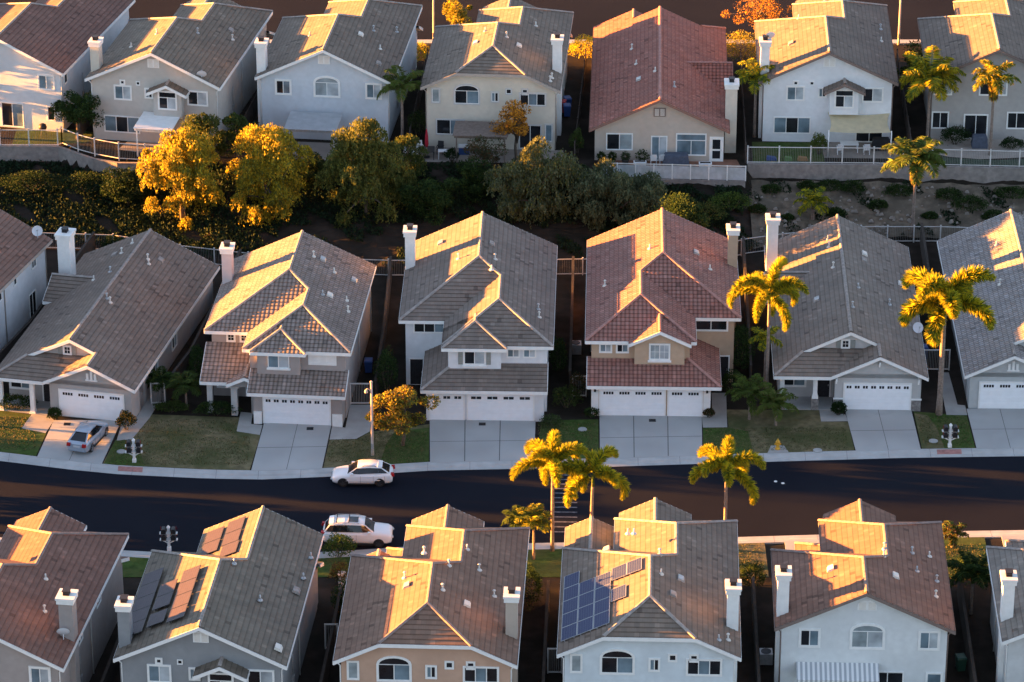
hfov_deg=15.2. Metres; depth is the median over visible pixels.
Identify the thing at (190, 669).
window
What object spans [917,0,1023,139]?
two storey house
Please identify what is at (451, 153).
shrub
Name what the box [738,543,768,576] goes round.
lawn
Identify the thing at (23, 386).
window
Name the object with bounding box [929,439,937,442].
utility lid
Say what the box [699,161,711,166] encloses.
planter box
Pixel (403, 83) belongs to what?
queen palm
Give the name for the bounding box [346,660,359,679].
window
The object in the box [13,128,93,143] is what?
lawn
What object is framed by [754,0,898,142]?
two storey house
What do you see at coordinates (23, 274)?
two storey house
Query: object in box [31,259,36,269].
window
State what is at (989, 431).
driveway
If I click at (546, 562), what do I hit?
lawn
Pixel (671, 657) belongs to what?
window
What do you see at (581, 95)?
lot fence
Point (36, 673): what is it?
window
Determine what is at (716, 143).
door
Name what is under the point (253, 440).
lawn
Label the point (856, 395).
garage door
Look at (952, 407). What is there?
path
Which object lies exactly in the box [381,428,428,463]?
lawn
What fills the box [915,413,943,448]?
lawn
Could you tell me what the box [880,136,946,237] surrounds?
queen palm
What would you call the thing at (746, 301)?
side wall
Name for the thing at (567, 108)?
wheelie bin
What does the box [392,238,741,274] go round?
view fence
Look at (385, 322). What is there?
side wall
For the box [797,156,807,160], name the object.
garden toy
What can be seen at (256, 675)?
window
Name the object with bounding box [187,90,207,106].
window
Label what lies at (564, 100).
wheelie bin
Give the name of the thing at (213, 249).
view fence
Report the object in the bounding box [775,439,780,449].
fire hydrant
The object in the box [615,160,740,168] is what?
patio
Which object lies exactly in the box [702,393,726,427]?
path
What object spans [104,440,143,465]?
lawn
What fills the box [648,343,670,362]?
window
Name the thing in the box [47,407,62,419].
shrub
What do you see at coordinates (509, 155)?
patio
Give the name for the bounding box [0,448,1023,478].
sidewalk
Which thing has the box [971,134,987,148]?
covered grill
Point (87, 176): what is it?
shrub
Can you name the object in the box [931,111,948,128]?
window
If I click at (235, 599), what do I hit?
two storey house
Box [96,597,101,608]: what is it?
window
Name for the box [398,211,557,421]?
two storey house
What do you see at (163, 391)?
side gate
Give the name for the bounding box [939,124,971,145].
shrub
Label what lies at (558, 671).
side gate
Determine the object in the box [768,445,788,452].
path
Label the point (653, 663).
window
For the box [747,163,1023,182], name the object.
retaining wall
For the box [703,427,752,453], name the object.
lawn
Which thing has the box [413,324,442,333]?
window
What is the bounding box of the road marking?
[554,474,576,531]
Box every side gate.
[150,383,165,403]
[324,623,337,648]
[350,383,372,403]
[547,648,562,673]
[572,375,586,396]
[924,349,950,369]
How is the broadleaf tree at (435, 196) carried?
on the ground at (376, 250)
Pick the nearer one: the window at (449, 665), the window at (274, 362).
the window at (449, 665)
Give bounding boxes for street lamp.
[364,381,373,455]
[433,0,434,35]
[897,0,901,44]
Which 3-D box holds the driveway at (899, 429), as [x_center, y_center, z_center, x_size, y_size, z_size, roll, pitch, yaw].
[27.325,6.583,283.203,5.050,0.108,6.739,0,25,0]
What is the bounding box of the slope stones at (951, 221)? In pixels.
[754,186,1023,242]
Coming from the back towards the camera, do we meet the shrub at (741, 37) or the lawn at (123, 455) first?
the shrub at (741, 37)
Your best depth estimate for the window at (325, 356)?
283.14 m
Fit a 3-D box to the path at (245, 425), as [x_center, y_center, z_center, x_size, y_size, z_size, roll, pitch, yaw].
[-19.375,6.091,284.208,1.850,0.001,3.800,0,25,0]
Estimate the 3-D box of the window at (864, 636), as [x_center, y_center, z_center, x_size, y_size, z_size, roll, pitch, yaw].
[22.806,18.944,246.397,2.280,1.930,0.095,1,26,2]
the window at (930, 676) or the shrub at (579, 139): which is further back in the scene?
the shrub at (579, 139)
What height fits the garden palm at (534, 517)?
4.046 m
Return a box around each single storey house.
[0,226,219,422]
[589,6,738,161]
[763,211,928,410]
[937,209,1023,408]
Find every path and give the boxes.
[22,414,53,432]
[117,388,160,439]
[237,412,261,434]
[329,405,370,439]
[338,571,346,599]
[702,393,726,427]
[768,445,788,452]
[819,410,847,420]
[943,372,966,414]
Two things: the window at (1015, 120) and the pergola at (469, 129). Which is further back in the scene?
the window at (1015, 120)
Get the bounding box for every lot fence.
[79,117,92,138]
[233,93,257,153]
[407,48,428,147]
[574,48,586,159]
[739,48,746,162]
[896,48,912,140]
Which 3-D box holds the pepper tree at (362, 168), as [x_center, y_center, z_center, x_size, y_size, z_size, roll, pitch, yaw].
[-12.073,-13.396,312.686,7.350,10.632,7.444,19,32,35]
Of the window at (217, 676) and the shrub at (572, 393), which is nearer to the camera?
the window at (217, 676)
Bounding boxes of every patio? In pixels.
[119,141,169,153]
[285,142,353,159]
[403,146,562,162]
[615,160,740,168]
[823,141,898,158]
[924,138,1023,158]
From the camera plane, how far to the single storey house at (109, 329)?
290.21 m
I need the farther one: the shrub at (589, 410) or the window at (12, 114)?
the window at (12, 114)
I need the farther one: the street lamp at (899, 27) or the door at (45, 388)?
the street lamp at (899, 27)
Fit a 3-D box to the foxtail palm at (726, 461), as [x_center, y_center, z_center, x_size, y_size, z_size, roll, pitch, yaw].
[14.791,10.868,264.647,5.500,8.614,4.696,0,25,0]
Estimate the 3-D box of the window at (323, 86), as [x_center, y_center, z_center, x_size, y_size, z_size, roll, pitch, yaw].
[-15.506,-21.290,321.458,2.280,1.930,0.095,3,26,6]
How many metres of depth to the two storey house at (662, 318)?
287.93 m
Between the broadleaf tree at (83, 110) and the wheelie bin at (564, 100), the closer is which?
the broadleaf tree at (83, 110)
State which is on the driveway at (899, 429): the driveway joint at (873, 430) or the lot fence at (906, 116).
the driveway joint at (873, 430)
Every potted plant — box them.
[596,151,605,161]
[607,151,616,164]
[620,151,630,164]
[635,149,649,161]
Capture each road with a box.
[0,0,955,39]
[0,456,1023,551]
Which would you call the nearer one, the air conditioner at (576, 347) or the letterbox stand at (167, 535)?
the letterbox stand at (167, 535)
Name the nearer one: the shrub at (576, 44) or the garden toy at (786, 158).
the garden toy at (786, 158)
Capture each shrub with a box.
[0,169,65,192]
[0,393,37,410]
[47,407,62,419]
[54,170,109,194]
[99,234,124,247]
[115,409,137,429]
[153,400,188,411]
[186,344,203,376]
[192,400,243,417]
[321,532,357,557]
[326,561,348,581]
[330,577,345,617]
[373,344,398,390]
[406,109,425,139]
[416,41,428,61]
[443,147,459,161]
[523,561,543,609]
[538,413,563,428]
[549,336,567,370]
[550,384,583,407]
[568,34,592,57]
[568,125,583,156]
[569,370,585,397]
[583,406,599,417]
[688,201,728,221]
[702,408,714,417]
[708,191,753,211]
[721,368,745,392]
[726,30,755,61]
[732,323,755,369]
[739,561,766,590]
[747,203,767,213]
[760,183,781,195]
[780,213,793,220]
[796,179,817,189]
[808,132,827,154]
[814,178,845,191]
[826,207,847,216]
[830,401,847,414]
[841,179,866,193]
[866,198,888,209]
[881,183,916,196]
[920,211,938,219]
[934,186,963,199]
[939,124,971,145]
[950,194,989,211]
[951,555,987,585]
[980,209,1002,219]
[993,186,1023,201]
[998,136,1023,148]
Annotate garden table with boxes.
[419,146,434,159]
[438,149,448,159]
[840,141,858,152]
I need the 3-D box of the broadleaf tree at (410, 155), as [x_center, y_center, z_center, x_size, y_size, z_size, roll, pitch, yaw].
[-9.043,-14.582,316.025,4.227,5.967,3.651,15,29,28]
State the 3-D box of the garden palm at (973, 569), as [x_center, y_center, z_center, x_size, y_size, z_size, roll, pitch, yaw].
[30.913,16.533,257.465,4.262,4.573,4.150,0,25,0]
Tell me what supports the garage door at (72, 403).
in the single storey house at (109, 329)
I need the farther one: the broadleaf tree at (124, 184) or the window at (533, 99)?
the window at (533, 99)
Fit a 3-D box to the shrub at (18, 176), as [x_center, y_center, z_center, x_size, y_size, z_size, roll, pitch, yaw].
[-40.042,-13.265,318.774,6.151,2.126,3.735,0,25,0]
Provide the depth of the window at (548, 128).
320.69 m
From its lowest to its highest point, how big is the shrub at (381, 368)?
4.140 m
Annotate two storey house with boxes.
[0,0,134,131]
[0,209,52,349]
[0,506,129,681]
[85,0,274,145]
[113,505,323,681]
[199,230,375,426]
[254,0,422,142]
[333,504,529,681]
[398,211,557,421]
[420,0,573,150]
[556,497,741,681]
[584,207,740,416]
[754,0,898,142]
[770,499,955,681]
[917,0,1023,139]
[985,539,1023,681]
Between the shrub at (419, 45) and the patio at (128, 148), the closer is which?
the patio at (128, 148)
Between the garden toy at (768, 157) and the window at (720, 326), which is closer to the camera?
the window at (720, 326)
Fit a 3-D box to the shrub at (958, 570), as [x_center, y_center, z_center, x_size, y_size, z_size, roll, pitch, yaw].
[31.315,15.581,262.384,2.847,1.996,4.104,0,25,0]
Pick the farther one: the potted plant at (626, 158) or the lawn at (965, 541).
the potted plant at (626, 158)
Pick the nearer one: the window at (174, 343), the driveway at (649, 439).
the driveway at (649, 439)
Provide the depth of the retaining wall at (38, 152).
322.04 m
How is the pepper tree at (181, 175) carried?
on the ground at (376, 250)
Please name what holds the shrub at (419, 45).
on the ground at (376, 250)
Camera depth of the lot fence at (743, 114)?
325.75 m
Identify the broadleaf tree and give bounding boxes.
[50,89,104,138]
[100,166,152,205]
[180,112,233,163]
[217,112,261,162]
[297,151,330,188]
[376,133,429,187]
[398,176,458,225]
[442,0,472,24]
[453,156,496,202]
[552,163,593,197]
[647,191,709,227]
[896,39,922,77]
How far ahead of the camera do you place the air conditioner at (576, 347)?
294.59 m
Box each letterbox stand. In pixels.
[125,438,142,462]
[159,525,177,550]
[941,423,958,447]
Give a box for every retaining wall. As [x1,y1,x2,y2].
[0,145,195,176]
[605,179,744,187]
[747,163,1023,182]
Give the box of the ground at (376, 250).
[0,44,1023,681]
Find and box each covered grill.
[663,152,688,165]
[871,137,889,150]
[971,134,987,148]
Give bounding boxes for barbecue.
[38,123,46,134]
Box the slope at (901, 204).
[749,180,1023,248]
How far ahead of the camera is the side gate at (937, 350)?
291.90 m
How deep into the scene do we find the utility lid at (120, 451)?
279.97 m
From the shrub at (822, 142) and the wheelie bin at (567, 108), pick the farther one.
the wheelie bin at (567, 108)
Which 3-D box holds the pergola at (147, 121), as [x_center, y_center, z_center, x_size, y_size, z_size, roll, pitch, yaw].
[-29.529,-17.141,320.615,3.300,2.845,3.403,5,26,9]
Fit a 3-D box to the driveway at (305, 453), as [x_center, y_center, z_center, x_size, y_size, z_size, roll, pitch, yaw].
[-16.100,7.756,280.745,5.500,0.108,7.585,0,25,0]
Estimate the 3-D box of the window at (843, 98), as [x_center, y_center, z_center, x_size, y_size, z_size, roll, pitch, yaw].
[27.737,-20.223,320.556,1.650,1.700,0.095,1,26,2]
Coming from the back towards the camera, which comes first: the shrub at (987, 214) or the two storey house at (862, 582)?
the shrub at (987, 214)
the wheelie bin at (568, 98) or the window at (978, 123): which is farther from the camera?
the wheelie bin at (568, 98)
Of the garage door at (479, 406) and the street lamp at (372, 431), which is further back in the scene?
the garage door at (479, 406)
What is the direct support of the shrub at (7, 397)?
on the ground at (376, 250)
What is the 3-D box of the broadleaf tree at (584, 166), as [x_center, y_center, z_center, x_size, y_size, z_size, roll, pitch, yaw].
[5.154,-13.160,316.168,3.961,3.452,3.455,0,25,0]
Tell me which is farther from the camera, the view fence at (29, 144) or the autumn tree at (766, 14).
the autumn tree at (766, 14)
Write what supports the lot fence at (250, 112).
on the ground at (376, 250)
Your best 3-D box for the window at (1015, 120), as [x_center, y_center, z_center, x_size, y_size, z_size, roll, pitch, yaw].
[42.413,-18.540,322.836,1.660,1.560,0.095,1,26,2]
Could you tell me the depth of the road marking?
271.73 m
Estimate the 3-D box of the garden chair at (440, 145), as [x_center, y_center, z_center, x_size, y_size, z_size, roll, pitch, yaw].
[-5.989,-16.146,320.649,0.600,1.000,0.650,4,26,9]
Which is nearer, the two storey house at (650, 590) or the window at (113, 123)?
the two storey house at (650, 590)
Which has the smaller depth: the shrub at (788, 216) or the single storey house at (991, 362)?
the single storey house at (991, 362)
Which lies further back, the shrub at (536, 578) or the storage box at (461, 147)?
the storage box at (461, 147)
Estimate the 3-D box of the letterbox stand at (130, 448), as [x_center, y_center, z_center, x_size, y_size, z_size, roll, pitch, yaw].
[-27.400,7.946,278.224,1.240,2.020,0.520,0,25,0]
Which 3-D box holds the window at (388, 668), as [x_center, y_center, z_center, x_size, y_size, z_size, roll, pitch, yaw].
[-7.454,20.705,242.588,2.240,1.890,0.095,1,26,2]
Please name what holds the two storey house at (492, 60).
on the ground at (376, 250)
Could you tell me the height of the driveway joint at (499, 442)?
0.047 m
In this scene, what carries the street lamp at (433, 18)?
on the ground at (376, 250)
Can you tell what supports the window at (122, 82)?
in the two storey house at (193, 57)
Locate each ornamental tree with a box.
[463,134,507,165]
[489,99,530,159]
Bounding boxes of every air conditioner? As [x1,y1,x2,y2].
[572,340,580,354]
[759,648,772,664]
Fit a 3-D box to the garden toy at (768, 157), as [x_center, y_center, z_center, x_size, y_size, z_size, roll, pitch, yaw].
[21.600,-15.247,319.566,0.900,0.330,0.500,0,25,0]
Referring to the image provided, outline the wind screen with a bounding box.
[602,163,745,180]
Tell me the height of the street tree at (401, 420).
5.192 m
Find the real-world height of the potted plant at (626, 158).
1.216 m
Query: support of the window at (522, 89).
in the two storey house at (492, 60)
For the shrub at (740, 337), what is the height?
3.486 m
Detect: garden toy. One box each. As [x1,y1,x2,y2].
[766,155,775,160]
[784,156,792,160]
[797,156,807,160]
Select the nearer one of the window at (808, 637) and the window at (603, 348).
the window at (808, 637)
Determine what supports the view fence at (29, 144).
on the ground at (376, 250)
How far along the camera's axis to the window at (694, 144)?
318.66 m
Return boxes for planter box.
[633,160,646,164]
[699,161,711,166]
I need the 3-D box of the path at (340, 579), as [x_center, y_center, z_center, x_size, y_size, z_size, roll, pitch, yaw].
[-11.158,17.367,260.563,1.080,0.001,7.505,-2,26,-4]
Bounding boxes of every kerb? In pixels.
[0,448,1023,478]
[0,530,1023,557]
[270,40,920,43]
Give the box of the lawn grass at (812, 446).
[0,416,987,579]
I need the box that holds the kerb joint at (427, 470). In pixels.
[8,449,1013,548]
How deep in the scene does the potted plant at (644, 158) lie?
318.20 m
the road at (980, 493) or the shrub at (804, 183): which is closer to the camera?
the road at (980, 493)
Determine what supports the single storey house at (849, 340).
on the ground at (376, 250)
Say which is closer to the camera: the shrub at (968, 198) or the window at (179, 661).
the window at (179, 661)
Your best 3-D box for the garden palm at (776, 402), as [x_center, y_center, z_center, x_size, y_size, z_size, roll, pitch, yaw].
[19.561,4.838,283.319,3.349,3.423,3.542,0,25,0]
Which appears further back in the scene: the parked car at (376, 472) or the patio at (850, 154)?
the patio at (850, 154)
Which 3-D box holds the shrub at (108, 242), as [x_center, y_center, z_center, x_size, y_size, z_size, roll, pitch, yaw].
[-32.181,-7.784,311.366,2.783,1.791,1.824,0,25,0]
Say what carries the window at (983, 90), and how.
in the two storey house at (968, 35)
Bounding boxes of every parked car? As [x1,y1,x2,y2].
[66,421,108,452]
[321,514,393,547]
[331,458,394,486]
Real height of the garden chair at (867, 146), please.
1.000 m
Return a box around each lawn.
[0,411,45,455]
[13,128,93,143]
[103,414,259,469]
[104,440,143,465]
[122,557,148,576]
[317,557,350,576]
[323,424,429,467]
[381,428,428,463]
[526,549,561,576]
[539,419,598,458]
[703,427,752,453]
[711,410,853,452]
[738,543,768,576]
[752,142,824,162]
[909,156,1023,166]
[913,411,974,448]
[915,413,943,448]
[944,537,989,576]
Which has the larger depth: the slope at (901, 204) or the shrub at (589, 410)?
the slope at (901, 204)
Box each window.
[1,102,24,127]
[9,382,28,389]
[28,666,50,681]
[29,289,36,317]
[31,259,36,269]
[37,74,54,90]
[47,106,55,120]
[62,345,71,354]
[64,74,67,84]
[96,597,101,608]
[104,115,139,133]
[113,84,131,100]
[119,79,124,84]
[144,88,152,98]
[147,664,171,681]
[155,657,162,664]
[157,91,176,110]
[171,333,177,351]
[177,659,182,664]
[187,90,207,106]
[188,667,200,680]
[208,672,233,681]
[226,335,235,341]
[239,335,245,342]
[248,669,274,681]
[267,356,289,370]
[275,79,291,94]
[309,355,318,363]
[313,76,340,97]
[325,356,334,364]
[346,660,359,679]
[365,83,381,99]
[376,656,411,681]
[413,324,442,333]
[425,665,436,678]
[431,87,440,103]
[436,118,464,134]
[444,661,453,669]
[453,84,479,104]
[462,352,486,367]
[463,666,498,681]
[466,661,474,669]
[490,91,498,102]
[505,88,511,94]
[507,350,519,357]
[518,124,541,148]
[519,92,546,106]
[521,88,528,94]
[523,350,535,357]
[544,124,552,141]
[570,654,582,672]
[599,344,611,352]
[599,649,634,674]
[606,133,632,150]
[616,345,628,352]
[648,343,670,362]
[648,658,659,671]
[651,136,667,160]
[668,653,676,661]
[676,133,706,155]
[686,658,721,676]
[689,654,698,662]
[696,321,727,331]
[773,116,810,133]
[784,380,806,386]
[786,86,804,100]
[793,80,798,85]
[798,628,820,647]
[818,87,826,97]
[834,89,854,108]
[841,339,849,348]
[849,623,885,649]
[855,133,882,142]
[862,87,883,102]
[879,671,903,681]
[918,630,940,650]
[925,672,942,681]
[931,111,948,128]
[933,83,952,94]
[963,114,988,138]
[979,82,1007,95]
[1006,112,1023,128]
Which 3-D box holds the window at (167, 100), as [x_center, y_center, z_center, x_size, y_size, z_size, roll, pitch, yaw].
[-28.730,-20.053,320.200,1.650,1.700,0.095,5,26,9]
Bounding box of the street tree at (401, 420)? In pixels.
[364,384,440,445]
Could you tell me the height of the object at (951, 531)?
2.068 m
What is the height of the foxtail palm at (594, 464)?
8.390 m
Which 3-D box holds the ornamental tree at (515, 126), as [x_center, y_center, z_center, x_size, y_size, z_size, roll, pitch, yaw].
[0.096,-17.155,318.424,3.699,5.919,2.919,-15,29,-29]
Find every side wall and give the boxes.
[0,232,95,362]
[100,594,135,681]
[165,249,241,401]
[319,587,342,681]
[374,256,391,394]
[542,580,549,681]
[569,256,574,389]
[742,236,751,380]
[751,577,760,681]
[920,223,939,362]
[957,581,976,681]
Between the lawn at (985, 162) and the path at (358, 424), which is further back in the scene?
the lawn at (985, 162)
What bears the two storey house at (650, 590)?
on the ground at (376, 250)
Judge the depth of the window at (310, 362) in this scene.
283.25 m
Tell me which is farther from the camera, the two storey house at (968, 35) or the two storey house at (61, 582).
the two storey house at (968, 35)
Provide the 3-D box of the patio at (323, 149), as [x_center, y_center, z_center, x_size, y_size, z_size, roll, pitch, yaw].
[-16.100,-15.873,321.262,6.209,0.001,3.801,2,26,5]
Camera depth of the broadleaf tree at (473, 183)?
314.81 m
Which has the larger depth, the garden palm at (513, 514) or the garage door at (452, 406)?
the garage door at (452, 406)
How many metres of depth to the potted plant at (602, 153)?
318.21 m
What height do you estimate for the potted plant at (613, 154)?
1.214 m
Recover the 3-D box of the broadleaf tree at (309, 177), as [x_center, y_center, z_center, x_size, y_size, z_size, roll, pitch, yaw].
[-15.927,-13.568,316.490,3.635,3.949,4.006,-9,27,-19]
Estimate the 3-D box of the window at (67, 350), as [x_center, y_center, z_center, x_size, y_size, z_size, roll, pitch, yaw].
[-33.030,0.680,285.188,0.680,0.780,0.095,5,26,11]
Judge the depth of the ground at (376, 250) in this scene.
303.98 m
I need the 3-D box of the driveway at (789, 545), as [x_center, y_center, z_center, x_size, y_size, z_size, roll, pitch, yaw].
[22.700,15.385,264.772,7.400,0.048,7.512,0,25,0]
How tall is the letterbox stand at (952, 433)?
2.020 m
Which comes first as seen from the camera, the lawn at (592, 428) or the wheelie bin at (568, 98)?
the lawn at (592, 428)
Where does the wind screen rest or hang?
on the retaining wall at (725, 183)
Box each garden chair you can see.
[436,140,443,154]
[650,155,656,163]
[659,155,664,162]
[837,144,843,154]
[863,144,870,154]
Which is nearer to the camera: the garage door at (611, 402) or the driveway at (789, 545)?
the driveway at (789, 545)
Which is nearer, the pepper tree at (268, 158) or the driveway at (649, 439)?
the driveway at (649, 439)
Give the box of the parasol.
[424,129,429,157]
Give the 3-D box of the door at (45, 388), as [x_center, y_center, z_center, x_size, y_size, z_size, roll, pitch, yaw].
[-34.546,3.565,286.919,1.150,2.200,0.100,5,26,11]
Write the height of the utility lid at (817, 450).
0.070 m
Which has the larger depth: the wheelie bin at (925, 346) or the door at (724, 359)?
the wheelie bin at (925, 346)
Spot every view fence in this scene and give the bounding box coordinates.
[0,128,61,145]
[42,232,388,274]
[60,126,164,160]
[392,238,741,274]
[745,225,967,253]
[747,145,1023,166]
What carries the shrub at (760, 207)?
on the slope at (901, 204)
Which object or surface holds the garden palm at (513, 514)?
on the lawn at (546, 562)
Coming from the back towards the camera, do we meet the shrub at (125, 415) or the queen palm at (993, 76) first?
the queen palm at (993, 76)
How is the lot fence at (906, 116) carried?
on the ground at (376, 250)
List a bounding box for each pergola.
[133,111,181,156]
[284,111,342,149]
[452,121,507,162]
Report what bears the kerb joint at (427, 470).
on the kerb at (756, 539)
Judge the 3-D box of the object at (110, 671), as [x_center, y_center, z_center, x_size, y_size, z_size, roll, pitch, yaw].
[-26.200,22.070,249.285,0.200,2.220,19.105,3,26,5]
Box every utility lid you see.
[117,449,124,453]
[578,427,586,431]
[813,448,821,452]
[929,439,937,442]
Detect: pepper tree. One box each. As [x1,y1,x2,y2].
[135,126,228,232]
[225,123,314,228]
[313,116,418,228]
[483,135,587,228]
[546,157,668,232]
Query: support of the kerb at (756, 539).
on the road at (980, 493)
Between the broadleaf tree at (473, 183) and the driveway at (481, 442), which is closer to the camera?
the driveway at (481, 442)
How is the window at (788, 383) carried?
in the single storey house at (849, 340)
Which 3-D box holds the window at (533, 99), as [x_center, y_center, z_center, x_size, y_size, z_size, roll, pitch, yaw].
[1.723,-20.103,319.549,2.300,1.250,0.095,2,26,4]
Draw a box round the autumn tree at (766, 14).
[721,0,792,50]
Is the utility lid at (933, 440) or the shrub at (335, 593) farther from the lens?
the utility lid at (933, 440)
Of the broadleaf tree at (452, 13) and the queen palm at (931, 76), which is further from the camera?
the broadleaf tree at (452, 13)
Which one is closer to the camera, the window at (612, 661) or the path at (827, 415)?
the window at (612, 661)
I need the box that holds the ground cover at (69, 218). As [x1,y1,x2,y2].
[0,159,1008,271]
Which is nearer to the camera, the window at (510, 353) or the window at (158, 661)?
the window at (158, 661)
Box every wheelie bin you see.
[364,357,372,372]
[562,99,566,112]
[563,95,571,102]
[563,103,570,116]
[924,344,928,358]
[954,653,967,671]
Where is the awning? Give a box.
[796,662,879,681]
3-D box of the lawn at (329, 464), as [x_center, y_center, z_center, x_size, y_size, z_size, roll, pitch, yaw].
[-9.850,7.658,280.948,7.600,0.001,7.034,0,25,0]
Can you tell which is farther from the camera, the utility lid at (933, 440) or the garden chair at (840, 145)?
the garden chair at (840, 145)
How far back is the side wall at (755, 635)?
253.62 m
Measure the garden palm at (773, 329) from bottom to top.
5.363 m
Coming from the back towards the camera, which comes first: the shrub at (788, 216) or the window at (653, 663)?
the shrub at (788, 216)
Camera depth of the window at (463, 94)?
319.83 m
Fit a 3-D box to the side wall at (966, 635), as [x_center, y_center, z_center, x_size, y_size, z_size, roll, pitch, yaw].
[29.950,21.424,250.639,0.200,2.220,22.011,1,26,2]
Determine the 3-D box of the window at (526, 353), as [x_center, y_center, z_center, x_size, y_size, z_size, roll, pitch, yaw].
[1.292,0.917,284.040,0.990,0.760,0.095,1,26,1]
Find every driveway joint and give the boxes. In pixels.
[258,424,325,468]
[430,420,529,460]
[604,416,684,456]
[852,410,888,449]
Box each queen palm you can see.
[377,65,424,135]
[734,58,774,137]
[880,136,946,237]
[899,45,966,135]
[971,59,1021,155]
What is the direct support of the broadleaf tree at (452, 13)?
on the ground at (376, 250)
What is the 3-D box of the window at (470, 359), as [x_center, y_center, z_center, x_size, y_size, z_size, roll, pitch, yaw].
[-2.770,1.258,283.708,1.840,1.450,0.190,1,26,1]
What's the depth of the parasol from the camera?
319.37 m
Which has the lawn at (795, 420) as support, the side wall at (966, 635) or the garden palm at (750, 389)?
the garden palm at (750, 389)
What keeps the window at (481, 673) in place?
in the two storey house at (438, 596)
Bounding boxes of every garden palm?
[145,366,173,399]
[164,371,201,405]
[501,505,528,526]
[514,503,552,559]
[724,373,771,419]
[748,326,782,388]
[756,382,798,425]
[793,186,834,219]
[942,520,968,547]
[947,548,990,614]
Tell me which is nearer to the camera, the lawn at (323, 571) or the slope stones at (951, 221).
the lawn at (323, 571)
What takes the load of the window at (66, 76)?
in the two storey house at (45, 62)
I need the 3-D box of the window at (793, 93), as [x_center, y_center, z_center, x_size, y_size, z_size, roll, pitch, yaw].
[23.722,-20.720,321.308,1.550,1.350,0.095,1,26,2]
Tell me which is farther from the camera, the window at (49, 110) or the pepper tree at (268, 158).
the window at (49, 110)
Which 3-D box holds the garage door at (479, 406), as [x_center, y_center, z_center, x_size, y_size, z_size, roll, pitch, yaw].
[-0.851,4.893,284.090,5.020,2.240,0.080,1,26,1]
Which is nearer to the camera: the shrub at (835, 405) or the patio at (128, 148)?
the shrub at (835, 405)
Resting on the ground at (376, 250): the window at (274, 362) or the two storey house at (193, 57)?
the two storey house at (193, 57)
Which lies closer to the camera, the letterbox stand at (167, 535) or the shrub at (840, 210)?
the letterbox stand at (167, 535)
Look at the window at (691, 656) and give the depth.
243.02 m
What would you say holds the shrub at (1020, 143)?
on the patio at (965, 145)
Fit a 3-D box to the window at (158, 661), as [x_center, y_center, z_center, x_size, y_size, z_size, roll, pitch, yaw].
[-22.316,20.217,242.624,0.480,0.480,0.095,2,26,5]
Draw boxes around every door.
[42,384,49,400]
[58,388,124,421]
[262,397,330,425]
[409,358,423,383]
[429,394,464,419]
[466,394,533,420]
[599,389,665,415]
[667,390,702,416]
[709,137,723,161]
[720,355,729,380]
[817,380,830,396]
[843,382,911,409]
[978,381,1023,408]
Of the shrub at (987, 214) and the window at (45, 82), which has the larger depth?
the window at (45, 82)
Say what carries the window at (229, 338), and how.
in the two storey house at (288, 326)
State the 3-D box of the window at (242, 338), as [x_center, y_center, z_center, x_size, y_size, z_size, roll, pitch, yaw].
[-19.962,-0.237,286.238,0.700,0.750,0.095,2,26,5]
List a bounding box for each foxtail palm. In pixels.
[509,429,589,551]
[561,443,630,515]
[688,435,766,519]
[726,255,808,395]
[897,264,996,415]
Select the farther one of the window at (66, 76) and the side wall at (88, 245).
the window at (66, 76)
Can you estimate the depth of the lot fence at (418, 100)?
328.71 m
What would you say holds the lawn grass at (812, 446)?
on the ground at (376, 250)
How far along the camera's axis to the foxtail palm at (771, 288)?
283.26 m
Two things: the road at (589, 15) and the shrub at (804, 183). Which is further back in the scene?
the road at (589, 15)
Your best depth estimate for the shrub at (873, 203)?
316.30 m
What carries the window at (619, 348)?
in the two storey house at (662, 318)
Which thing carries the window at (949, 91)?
in the two storey house at (968, 35)
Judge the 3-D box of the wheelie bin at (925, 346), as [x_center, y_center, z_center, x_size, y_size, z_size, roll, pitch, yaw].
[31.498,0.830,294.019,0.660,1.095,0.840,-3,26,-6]
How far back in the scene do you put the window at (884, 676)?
247.63 m
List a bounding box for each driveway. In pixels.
[37,420,118,463]
[251,423,330,470]
[430,420,535,462]
[599,416,701,458]
[785,540,819,549]
[845,409,920,450]
[967,409,1023,448]
[1001,536,1023,546]
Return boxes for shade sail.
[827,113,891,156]
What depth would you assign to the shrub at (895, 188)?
317.30 m
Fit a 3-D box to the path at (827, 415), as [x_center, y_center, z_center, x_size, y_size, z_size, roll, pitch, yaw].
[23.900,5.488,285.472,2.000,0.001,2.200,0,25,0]
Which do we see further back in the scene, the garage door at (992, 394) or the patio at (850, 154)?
the patio at (850, 154)
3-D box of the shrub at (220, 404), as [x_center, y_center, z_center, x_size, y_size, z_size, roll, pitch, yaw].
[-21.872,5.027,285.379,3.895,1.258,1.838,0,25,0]
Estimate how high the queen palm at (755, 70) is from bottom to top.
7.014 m
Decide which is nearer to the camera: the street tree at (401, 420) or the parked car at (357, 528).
the parked car at (357, 528)
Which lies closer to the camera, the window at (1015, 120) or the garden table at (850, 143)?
the garden table at (850, 143)
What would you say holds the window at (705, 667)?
in the two storey house at (650, 590)
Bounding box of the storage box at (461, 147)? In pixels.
[458,144,469,154]
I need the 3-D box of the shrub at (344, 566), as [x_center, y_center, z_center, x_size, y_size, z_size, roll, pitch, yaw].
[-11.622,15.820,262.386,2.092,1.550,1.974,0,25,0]
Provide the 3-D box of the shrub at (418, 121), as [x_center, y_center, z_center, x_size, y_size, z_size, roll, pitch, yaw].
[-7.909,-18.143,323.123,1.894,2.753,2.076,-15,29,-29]
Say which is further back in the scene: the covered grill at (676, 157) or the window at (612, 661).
the covered grill at (676, 157)

